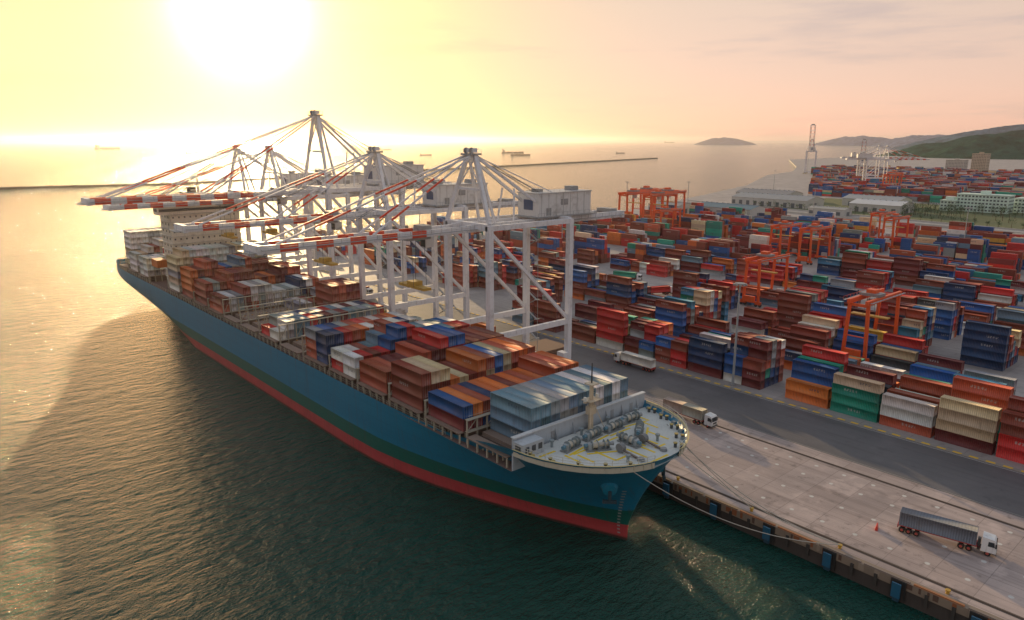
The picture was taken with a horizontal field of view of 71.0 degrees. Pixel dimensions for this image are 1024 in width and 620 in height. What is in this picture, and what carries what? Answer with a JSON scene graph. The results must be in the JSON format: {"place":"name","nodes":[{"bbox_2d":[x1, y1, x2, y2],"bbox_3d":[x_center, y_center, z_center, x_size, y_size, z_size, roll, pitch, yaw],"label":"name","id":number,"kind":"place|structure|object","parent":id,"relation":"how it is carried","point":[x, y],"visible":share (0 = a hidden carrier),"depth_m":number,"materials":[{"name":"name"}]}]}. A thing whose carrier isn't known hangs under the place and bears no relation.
{"place":"outdoors","nodes":[
{"label":"outdoors","id":0,"kind":"place"},
{"bbox_2d":[0,141,938,619],"bbox_3d":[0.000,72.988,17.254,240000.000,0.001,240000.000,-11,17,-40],"label":"sea water","id":1,"kind":"structure","parent":0,"point":[156,463],"depth_m":158.48,"materials":[{"name":"liquid"}]},
{"bbox_2d":[94,145,119,148],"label":"cargo ship","id":2,"kind":"object","parent":1,"relation":"on","point":[96,146],"visible":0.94,"depth_m":6026.37},
{"bbox_2d":[0,158,656,188],"bbox_3d":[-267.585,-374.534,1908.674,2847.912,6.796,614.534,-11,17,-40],"label":"stone breakwater","id":3,"kind":"object","parent":1,"relation":"in","point":[95,185],"visible":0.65,"depth_m":1274.12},
{"bbox_2d":[116,178,689,539],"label":"container ship","id":4,"kind":"object","parent":1,"relation":"on","point":[578,470],"visible":0.56,"depth_m":154.87,"materials":[{"name":"paint"}]},
{"bbox_2d":[123,227,161,263],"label":"shipping container stack","id":5,"kind":"object","parent":4,"relation":"on","point":[134,239],"visible":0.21,"depth_m":333.61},
{"bbox_2d":[129,237,162,271],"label":"shipping container stack","id":6,"kind":"object","parent":4,"relation":"on","point":[155,246],"visible":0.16,"depth_m":322.01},
{"bbox_2d":[138,248,165,275],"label":"shipping container stack","id":7,"kind":"object","parent":4,"relation":"on","point":[145,263],"visible":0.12,"depth_m":308.87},
{"bbox_2d":[166,240,266,291],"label":"shipping container stack","id":8,"kind":"object","parent":4,"relation":"on","point":[186,255],"visible":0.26,"depth_m":280.38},
{"bbox_2d":[180,254,282,298],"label":"shipping container stack","id":9,"kind":"object","parent":4,"relation":"on","point":[203,267],"visible":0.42,"depth_m":270.19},
{"bbox_2d":[194,261,300,305],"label":"shipping container stack","id":10,"kind":"object","parent":4,"relation":"on","point":[274,273],"visible":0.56,"depth_m":260.68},
{"bbox_2d":[209,273,318,312],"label":"shipping container stack","id":11,"kind":"object","parent":4,"relation":"on","point":[255,286],"visible":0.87,"depth_m":250.47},
{"bbox_2d":[283,287,315,309],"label":"shipping container stack","id":12,"kind":"object","parent":4,"relation":"on","point":[302,301],"visible":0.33,"depth_m":249.33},
{"bbox_2d":[261,299,383,340],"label":"shipping container stack","id":13,"kind":"object","parent":4,"relation":"on","point":[270,328],"visible":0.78,"depth_m":218.21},
{"bbox_2d":[315,278,359,305],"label":"shipping container stack","id":14,"kind":"object","parent":4,"relation":"on","point":[336,290],"visible":0.69,"depth_m":238.38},
{"bbox_2d":[305,311,424,364],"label":"shipping container stack","id":15,"kind":"object","parent":4,"relation":"on","point":[322,339],"visible":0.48,"depth_m":191.34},
{"bbox_2d":[331,316,469,378],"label":"shipping container stack","id":16,"kind":"object","parent":4,"relation":"on","point":[384,335],"visible":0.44,"depth_m":183.40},
{"bbox_2d":[359,324,503,393],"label":"shipping container stack","id":17,"kind":"object","parent":4,"relation":"on","point":[433,342],"visible":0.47,"depth_m":174.55,"materials":[{"name":"metal"}]},
{"bbox_2d":[391,336,534,411],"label":"shipping container stack","id":18,"kind":"object","parent":4,"relation":"on","point":[416,379],"visible":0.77,"depth_m":162.59,"materials":[{"name":"metal"}]},
{"bbox_2d":[428,350,578,431],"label":"shipping container stack","id":19,"kind":"object","parent":4,"relation":"on","point":[456,405],"visible":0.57,"depth_m":152.57,"materials":[{"name":"metal"}]},
{"bbox_2d":[490,364,627,438],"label":"shipping container stack","id":20,"kind":"object","parent":4,"relation":"on","point":[516,409],"visible":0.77,"depth_m":142.99,"materials":[{"name":"metal"}]},
{"bbox_2d":[667,424,751,507],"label":"mooring line","id":21,"kind":"object","parent":4,"relation":"attached to","point":[717,477],"visible":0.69,"depth_m":142.44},
{"bbox_2d":[679,441,832,541],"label":"mooring line","id":22,"kind":"object","parent":4,"relation":"attached to","point":[751,499],"visible":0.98,"depth_m":132.91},
{"bbox_2d":[0,0,1023,140],"label":"sky","id":23,"kind":"structure","parent":0,"point":[71,70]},
{"bbox_2d":[268,255,1023,517],"bbox_3d":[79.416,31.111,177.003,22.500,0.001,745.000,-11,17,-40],"label":"quay road","id":24,"kind":"structure","parent":0,"point":[995,486],"depth_m":178.67,"materials":[{"name":"asphalt"}]},
{"bbox_2d":[366,286,372,293],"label":"container truck","id":25,"kind":"object","parent":24,"relation":"on","point":[369,290],"visible":0.27,"depth_m":336.45,"materials":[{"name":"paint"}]},
{"bbox_2d":[470,322,495,331],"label":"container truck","id":26,"kind":"object","parent":24,"relation":"on","point":[481,324],"visible":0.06,"depth_m":269.23,"materials":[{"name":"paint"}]},
{"bbox_2d":[613,351,655,371],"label":"container truck","id":27,"kind":"object","parent":24,"relation":"on","point":[646,362],"visible":1,"depth_m":229.40,"materials":[{"name":"paint"}]},
{"bbox_2d":[274,256,1023,598],"bbox_3d":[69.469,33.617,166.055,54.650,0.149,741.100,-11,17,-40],"label":"painted road markings","id":28,"kind":"object","parent":24,"relation":"on","point":[814,448],"visible":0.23,"depth_m":168.89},
{"bbox_2d":[269,156,1023,472],"bbox_3d":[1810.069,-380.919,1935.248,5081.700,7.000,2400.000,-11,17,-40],"label":"ground","id":29,"kind":"structure","parent":0,"point":[797,179],"depth_m":353.37,"materials":[{"name":"concrete"}]},
{"bbox_2d":[310,228,374,264],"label":"shipping container stack","id":30,"kind":"object","parent":29,"relation":"on","point":[369,253],"visible":0.16,"depth_m":454.87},
{"bbox_2d":[337,226,421,256],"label":"shipping container stack","id":31,"kind":"object","parent":29,"relation":"on","point":[409,252],"visible":0.14,"depth_m":438.29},
{"bbox_2d":[380,224,461,255],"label":"shipping container stack","id":32,"kind":"object","parent":29,"relation":"on","point":[456,243],"visible":0.17,"depth_m":451.00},
{"bbox_2d":[438,236,522,251],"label":"shipping container stack","id":33,"kind":"object","parent":29,"relation":"on","point":[482,243],"visible":0.06,"depth_m":456.43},
{"bbox_2d":[427,216,609,263],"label":"shipping container stack","id":34,"kind":"object","parent":29,"relation":"on","point":[601,249],"visible":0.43,"depth_m":452.06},
{"bbox_2d":[479,225,689,261],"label":"shipping container stack","id":35,"kind":"object","parent":29,"relation":"on","point":[636,250],"visible":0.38,"depth_m":454.42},
{"bbox_2d":[613,270,641,280],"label":"container truck","id":36,"kind":"object","parent":29,"relation":"on","point":[634,275],"visible":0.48,"depth_m":374.06,"materials":[{"name":"paint"}]},
{"bbox_2d":[616,188,652,215],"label":"rubber tyred gantry crane","id":37,"kind":"object","parent":29,"relation":"on","point":[633,192],"visible":0.48,"depth_m":607.50,"materials":[{"name":"paint"}]},
{"bbox_2d":[270,255,1023,472],"bbox_3d":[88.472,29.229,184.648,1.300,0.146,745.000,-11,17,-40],"label":"road kerb","id":38,"kind":"structure","parent":29,"relation":"on","point":[904,437],"depth_m":195.67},
{"bbox_2d":[631,186,663,217],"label":"rubber tyred gantry crane","id":39,"kind":"object","parent":29,"relation":"on","point":[646,188],"visible":0.38,"depth_m":640.83,"materials":[{"name":"paint"}]},
{"bbox_2d":[521,226,780,263],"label":"shipping container stack","id":40,"kind":"object","parent":29,"relation":"on","point":[724,248],"visible":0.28,"depth_m":415.79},
{"bbox_2d":[641,190,679,218],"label":"rubber tyred gantry crane","id":41,"kind":"object","parent":29,"relation":"on","point":[658,194],"visible":0.55,"depth_m":589.60,"materials":[{"name":"paint"}]},
{"bbox_2d":[651,285,671,294],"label":"container truck","id":42,"kind":"object","parent":29,"relation":"on","point":[665,289],"visible":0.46,"depth_m":338.07,"materials":[{"name":"paint"}]},
{"bbox_2d":[651,206,681,226],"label":"rubber tyred gantry crane","id":43,"kind":"object","parent":29,"relation":"on","point":[666,209],"visible":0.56,"depth_m":532.80,"materials":[{"name":"paint"}]},
{"bbox_2d":[648,200,690,213],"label":"warehouse","id":44,"kind":"structure","parent":29,"relation":"on","point":[680,205],"depth_m":715.40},
{"bbox_2d":[653,187,686,216],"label":"rubber tyred gantry crane","id":45,"kind":"object","parent":29,"relation":"on","point":[670,190],"visible":0.4,"depth_m":620.49,"materials":[{"name":"paint"}]},
{"bbox_2d":[421,240,964,382],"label":"shipping container stack","id":46,"kind":"object","parent":29,"relation":"on","point":[910,354],"visible":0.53,"depth_m":270.21,"materials":[{"name":"metal"}]},
{"bbox_2d":[374,240,1017,394],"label":"shipping container stack","id":47,"kind":"object","parent":29,"relation":"on","point":[686,318],"visible":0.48,"depth_m":263.93,"materials":[{"name":"metal"}]},
{"bbox_2d":[559,224,893,259],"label":"shipping container stack","id":48,"kind":"object","parent":29,"relation":"on","point":[678,238],"visible":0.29,"depth_m":472.81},
{"bbox_2d":[730,282,747,385],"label":"street lamp","id":49,"kind":"object","parent":29,"relation":"on","point":[740,284],"visible":1,"depth_m":209.87,"materials":[{"name":"metal"}]},
{"bbox_2d":[494,246,1021,370],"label":"shipping container stack","id":50,"kind":"object","parent":29,"relation":"on","point":[990,346],"visible":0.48,"depth_m":251.59,"materials":[{"name":"metal"}]},
{"bbox_2d":[740,250,791,307],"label":"rubber tyred gantry crane","id":51,"kind":"object","parent":29,"relation":"on","point":[764,257],"visible":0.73,"depth_m":316.24,"materials":[{"name":"paint"}]},
{"bbox_2d":[656,204,876,235],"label":"shipping container stack","id":52,"kind":"object","parent":29,"relation":"on","point":[862,223],"visible":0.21,"depth_m":594.57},
{"bbox_2d":[512,285,1023,463],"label":"shipping container stack","id":53,"kind":"object","parent":29,"relation":"on","point":[982,416],"visible":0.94,"depth_m":196.20,"materials":[{"name":"metal"}]},
{"bbox_2d":[538,249,1023,355],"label":"shipping container stack","id":54,"kind":"object","parent":29,"relation":"on","point":[949,318],"visible":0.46,"depth_m":269.88,"materials":[{"name":"metal"}]},
{"bbox_2d":[768,220,803,260],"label":"rubber tyred gantry crane","id":55,"kind":"object","parent":29,"relation":"on","point":[783,225],"visible":0.71,"depth_m":437.89,"materials":[{"name":"paint"}]},
{"bbox_2d":[577,248,996,328],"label":"shipping container stack","id":56,"kind":"object","parent":29,"relation":"on","point":[664,267],"visible":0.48,"depth_m":361.16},
{"bbox_2d":[574,218,1002,286],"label":"shipping container stack","id":57,"kind":"object","parent":29,"relation":"on","point":[653,231],"visible":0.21,"depth_m":440.59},
{"bbox_2d":[579,218,1020,280],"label":"shipping container stack","id":58,"kind":"object","parent":29,"relation":"on","point":[934,249],"visible":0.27,"depth_m":442.02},
{"bbox_2d":[803,124,816,172],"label":"ship to shore crane","id":59,"kind":"object","parent":29,"relation":"on","point":[812,149],"visible":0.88,"depth_m":1554.31,"materials":[{"name":"paint"}]},
{"bbox_2d":[795,223,834,264],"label":"rubber tyred gantry crane","id":60,"kind":"object","parent":29,"relation":"on","point":[814,228],"visible":0.85,"depth_m":423.85,"materials":[{"name":"paint"}]},
{"bbox_2d":[611,213,1023,273],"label":"shipping container stack","id":61,"kind":"object","parent":29,"relation":"on","point":[1006,259],"visible":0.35,"depth_m":506.27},
{"bbox_2d":[644,246,1001,313],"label":"shipping container stack","id":62,"kind":"object","parent":29,"relation":"on","point":[702,261],"visible":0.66,"depth_m":391.10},
{"bbox_2d":[624,211,1023,259],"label":"shipping container stack","id":63,"kind":"object","parent":29,"relation":"on","point":[905,243],"visible":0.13,"depth_m":472.64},
{"bbox_2d":[647,474,1003,619],"bbox_3d":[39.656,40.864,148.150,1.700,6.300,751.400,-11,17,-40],"label":"quay edge wall","id":64,"kind":"structure","parent":29,"relation":"on","point":[931,602],"depth_m":127.38,"materials":[{"name":"concrete"}]},
{"bbox_2d":[662,480,987,619],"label":"quay fenders","id":65,"kind":"object","parent":64,"relation":"attached to","point":[828,561],"visible":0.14,"depth_m":127.74,"materials":[{"name":"rubber"}]},
{"bbox_2d":[636,215,1023,269],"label":"shipping container stack","id":66,"kind":"object","parent":29,"relation":"on","point":[969,249],"visible":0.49,"depth_m":451.61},
{"bbox_2d":[644,210,1023,244],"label":"shipping container stack","id":67,"kind":"object","parent":29,"relation":"on","point":[934,232],"visible":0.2,"depth_m":526.23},
{"bbox_2d":[677,200,1023,233],"bbox_3d":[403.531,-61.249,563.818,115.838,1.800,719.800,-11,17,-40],"label":"boundary wall","id":68,"kind":"structure","parent":29,"relation":"on","point":[921,224],"depth_m":644.50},
{"bbox_2d":[689,202,1013,236],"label":"shipping container stack","id":69,"kind":"object","parent":29,"relation":"on","point":[956,228],"visible":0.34,"depth_m":541.37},
{"bbox_2d":[855,139,866,173],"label":"ship to shore crane","id":70,"kind":"object","parent":29,"relation":"on","point":[865,144],"visible":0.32,"depth_m":1233.71,"materials":[{"name":"paint"}]},
{"bbox_2d":[841,286,904,361],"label":"rubber tyred gantry crane","id":71,"kind":"object","parent":29,"relation":"on","point":[880,295],"visible":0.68,"depth_m":235.54,"materials":[{"name":"paint"}]},
{"bbox_2d":[736,261,1017,307],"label":"shipping container stack","id":72,"kind":"object","parent":29,"relation":"on","point":[947,288],"visible":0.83,"depth_m":329.40,"materials":[{"name":"metal"}]},
{"bbox_2d":[840,145,918,176],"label":"ship to shore crane","id":73,"kind":"object","parent":29,"relation":"on","point":[853,154],"visible":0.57,"depth_m":1145.18,"materials":[{"name":"paint"}]},
{"bbox_2d":[868,209,895,239],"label":"rubber tyred gantry crane","id":74,"kind":"object","parent":29,"relation":"on","point":[881,212],"visible":0.6,"depth_m":509.55,"materials":[{"name":"paint"}]},
{"bbox_2d":[845,145,929,180],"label":"ship to shore crane","id":75,"kind":"object","parent":29,"relation":"on","point":[864,157],"visible":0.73,"depth_m":1062.54,"materials":[{"name":"paint"}]},
{"bbox_2d":[753,198,1022,227],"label":"tree row","id":76,"kind":"object","parent":29,"relation":"on","point":[965,220],"visible":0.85,"depth_m":662.04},
{"bbox_2d":[882,172,900,183],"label":"rubber tyred gantry crane","id":77,"kind":"object","parent":29,"relation":"on","point":[890,174],"visible":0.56,"depth_m":948.35,"materials":[{"name":"paint"}]},
{"bbox_2d":[885,170,904,183],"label":"rubber tyred gantry crane","id":78,"kind":"object","parent":29,"relation":"on","point":[897,172],"visible":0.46,"depth_m":1006.66,"materials":[{"name":"paint"}]},
{"bbox_2d":[881,213,911,248],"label":"rubber tyred gantry crane","id":79,"kind":"object","parent":29,"relation":"on","point":[895,217],"visible":0.68,"depth_m":480.18,"materials":[{"name":"paint"}]},
{"bbox_2d":[808,164,1023,202],"bbox_3d":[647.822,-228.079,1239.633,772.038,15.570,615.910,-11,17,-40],"label":"distant shipping container stacks","id":80,"kind":"object","parent":29,"relation":"on","point":[923,184],"visible":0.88,"depth_m":1012.26,"materials":[{"name":"metal"}]},
{"bbox_2d":[817,249,1023,301],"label":"shipping container stack","id":81,"kind":"object","parent":29,"relation":"on","point":[908,271],"visible":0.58,"depth_m":361.80,"materials":[{"name":"metal"}]},
{"bbox_2d":[387,310,1023,619],"bbox_3d":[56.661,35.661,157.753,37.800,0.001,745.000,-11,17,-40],"label":"quay apron pavement","id":82,"kind":"structure","parent":0,"point":[997,579],"depth_m":143.06,"materials":[{"name":"concrete"}]},
{"bbox_2d":[663,397,717,427],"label":"container truck","id":83,"kind":"object","parent":82,"relation":"on","point":[699,414],"visible":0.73,"depth_m":185.04,"materials":[{"name":"paint"}]},
{"bbox_2d":[676,476,950,594],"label":"mooring bollards","id":84,"kind":"object","parent":82,"relation":"on","point":[948,591],"visible":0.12,"depth_m":128.14,"materials":[{"name":"metal"}]},
{"bbox_2d":[634,472,839,544],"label":"mooring line","id":85,"kind":"object","parent":84,"relation":"attached to","point":[731,522],"visible":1,"depth_m":126.84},
{"bbox_2d":[682,453,837,543],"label":"mooring line","id":86,"kind":"object","parent":84,"relation":"attached to","point":[758,507],"visible":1,"depth_m":130.07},
{"bbox_2d":[628,395,1023,619],"bbox_3d":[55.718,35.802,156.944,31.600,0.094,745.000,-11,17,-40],"label":"crane rails","id":87,"kind":"object","parent":82,"relation":"on","point":[901,568],"visible":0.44,"depth_m":138.44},
{"bbox_2d":[77,145,331,276],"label":"ship to shore crane","id":88,"kind":"object","parent":87,"relation":"on","point":[289,176],"visible":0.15,"depth_m":331.32,"materials":[{"name":"paint"}]},
{"bbox_2d":[98,145,397,280],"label":"ship to shore crane","id":89,"kind":"object","parent":87,"relation":"on","point":[359,176],"visible":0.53,"depth_m":295.58,"materials":[{"name":"paint"}]},
{"bbox_2d":[75,110,451,315],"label":"ship to shore crane","id":90,"kind":"object","parent":87,"relation":"on","point":[317,120],"visible":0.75,"depth_m":262.30,"materials":[{"name":"paint"}]},
{"bbox_2d":[168,146,517,318],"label":"ship to shore crane","id":91,"kind":"object","parent":87,"relation":"on","point":[437,199],"visible":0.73,"depth_m":238.55,"materials":[{"name":"paint"}]},
{"bbox_2d":[237,147,625,358],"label":"ship to shore crane","id":92,"kind":"object","parent":87,"relation":"on","point":[568,205],"visible":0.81,"depth_m":203.32,"materials":[{"name":"paint"}]},
{"bbox_2d":[897,507,997,555],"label":"container truck","id":93,"kind":"object","parent":82,"relation":"on","point":[961,533],"visible":1,"depth_m":129.16,"materials":[{"name":"paint"}]},
{"bbox_2d":[693,137,755,144],"bbox_3d":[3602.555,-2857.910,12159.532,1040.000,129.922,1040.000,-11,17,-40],"label":"distant island","id":94,"kind":"structure","parent":0,"point":[723,141],"depth_m":11895.33,"materials":[{"name":"stone"}]},
{"bbox_2d":[701,201,767,215],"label":"warehouse","id":95,"kind":"structure","parent":0,"point":[753,210],"depth_m":676.21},
{"bbox_2d":[735,188,802,195],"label":"warehouse","id":96,"kind":"structure","parent":0,"point":[775,191],"depth_m":879.59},
{"bbox_2d":[811,135,891,145],"bbox_3d":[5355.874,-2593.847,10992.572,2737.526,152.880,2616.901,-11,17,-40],"label":"distant island","id":97,"kind":"structure","parent":0,"point":[849,141],"depth_m":10523.21,"materials":[{"name":"grey plant"}]},
{"bbox_2d":[680,201,1023,232],"bbox_3d":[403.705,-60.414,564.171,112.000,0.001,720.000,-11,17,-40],"label":"access road","id":98,"kind":"structure","parent":0,"point":[901,220],"depth_m":636.65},
{"bbox_2d":[808,205,851,215],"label":"warehouse","id":99,"kind":"structure","parent":98,"relation":"on","point":[841,211],"depth_m":696.67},
{"bbox_2d":[842,194,912,205],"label":"warehouse","id":100,"kind":"structure","parent":0,"point":[847,199],"depth_m":791.30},
{"bbox_2d":[758,198,1023,228],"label":"grass ground","id":101,"kind":"structure","parent":0,"point":[980,217],"depth_m":686.72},
{"bbox_2d":[731,192,823,208],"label":"warehouse","id":102,"kind":"structure","parent":101,"relation":"on","point":[763,198],"depth_m":792.69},
{"bbox_2d":[849,198,914,213],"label":"warehouse","id":103,"kind":"structure","parent":101,"relation":"on","point":[862,204],"depth_m":723.49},
{"bbox_2d":[939,196,958,210],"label":"office building","id":104,"kind":"structure","parent":101,"relation":"on","point":[951,199],"depth_m":740.45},
{"bbox_2d":[903,192,1023,222],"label":"tree row","id":105,"kind":"object","parent":101,"relation":"on","point":[955,208],"visible":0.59,"depth_m":695.03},
{"bbox_2d":[957,191,1015,213],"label":"office building","id":106,"kind":"structure","parent":101,"relation":"on","point":[983,198],"depth_m":722.83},
{"bbox_2d":[1013,197,1023,212],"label":"office building","id":107,"kind":"structure","parent":101,"relation":"on","point":[1018,201],"depth_m":720.25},
{"bbox_2d":[869,134,945,146],"bbox_3d":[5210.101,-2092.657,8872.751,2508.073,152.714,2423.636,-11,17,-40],"label":"distant island","id":108,"kind":"structure","parent":0,"point":[901,141],"depth_m":8797.87,"materials":[{"name":"grey plant"}]},
{"bbox_2d":[876,130,1023,156],"bbox_3d":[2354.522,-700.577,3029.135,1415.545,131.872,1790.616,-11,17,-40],"label":"hill","id":109,"kind":"structure","parent":0,"point":[925,148],"depth_m":3178.06,"materials":[{"name":"green plant"}]},
{"bbox_2d":[889,124,1023,149],"bbox_3d":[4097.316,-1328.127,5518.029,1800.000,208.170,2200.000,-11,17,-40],"label":"distant hill","id":110,"kind":"structure","parent":0,"point":[994,130],"depth_m":5656.24,"materials":[{"name":"grey plant"}]},
{"bbox_2d":[945,158,968,168],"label":"office building","id":111,"kind":"structure","parent":0,"point":[958,163],"depth_m":1749.60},
{"bbox_2d":[919,136,1023,159],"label":"hill","id":112,"kind":"structure","parent":0,"point":[998,147],"depth_m":2886.61,"materials":[{"name":"green plant"}]},
{"bbox_2d":[970,152,990,171],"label":"office building","id":113,"kind":"structure","parent":0,"point":[980,161],"depth_m":1627.49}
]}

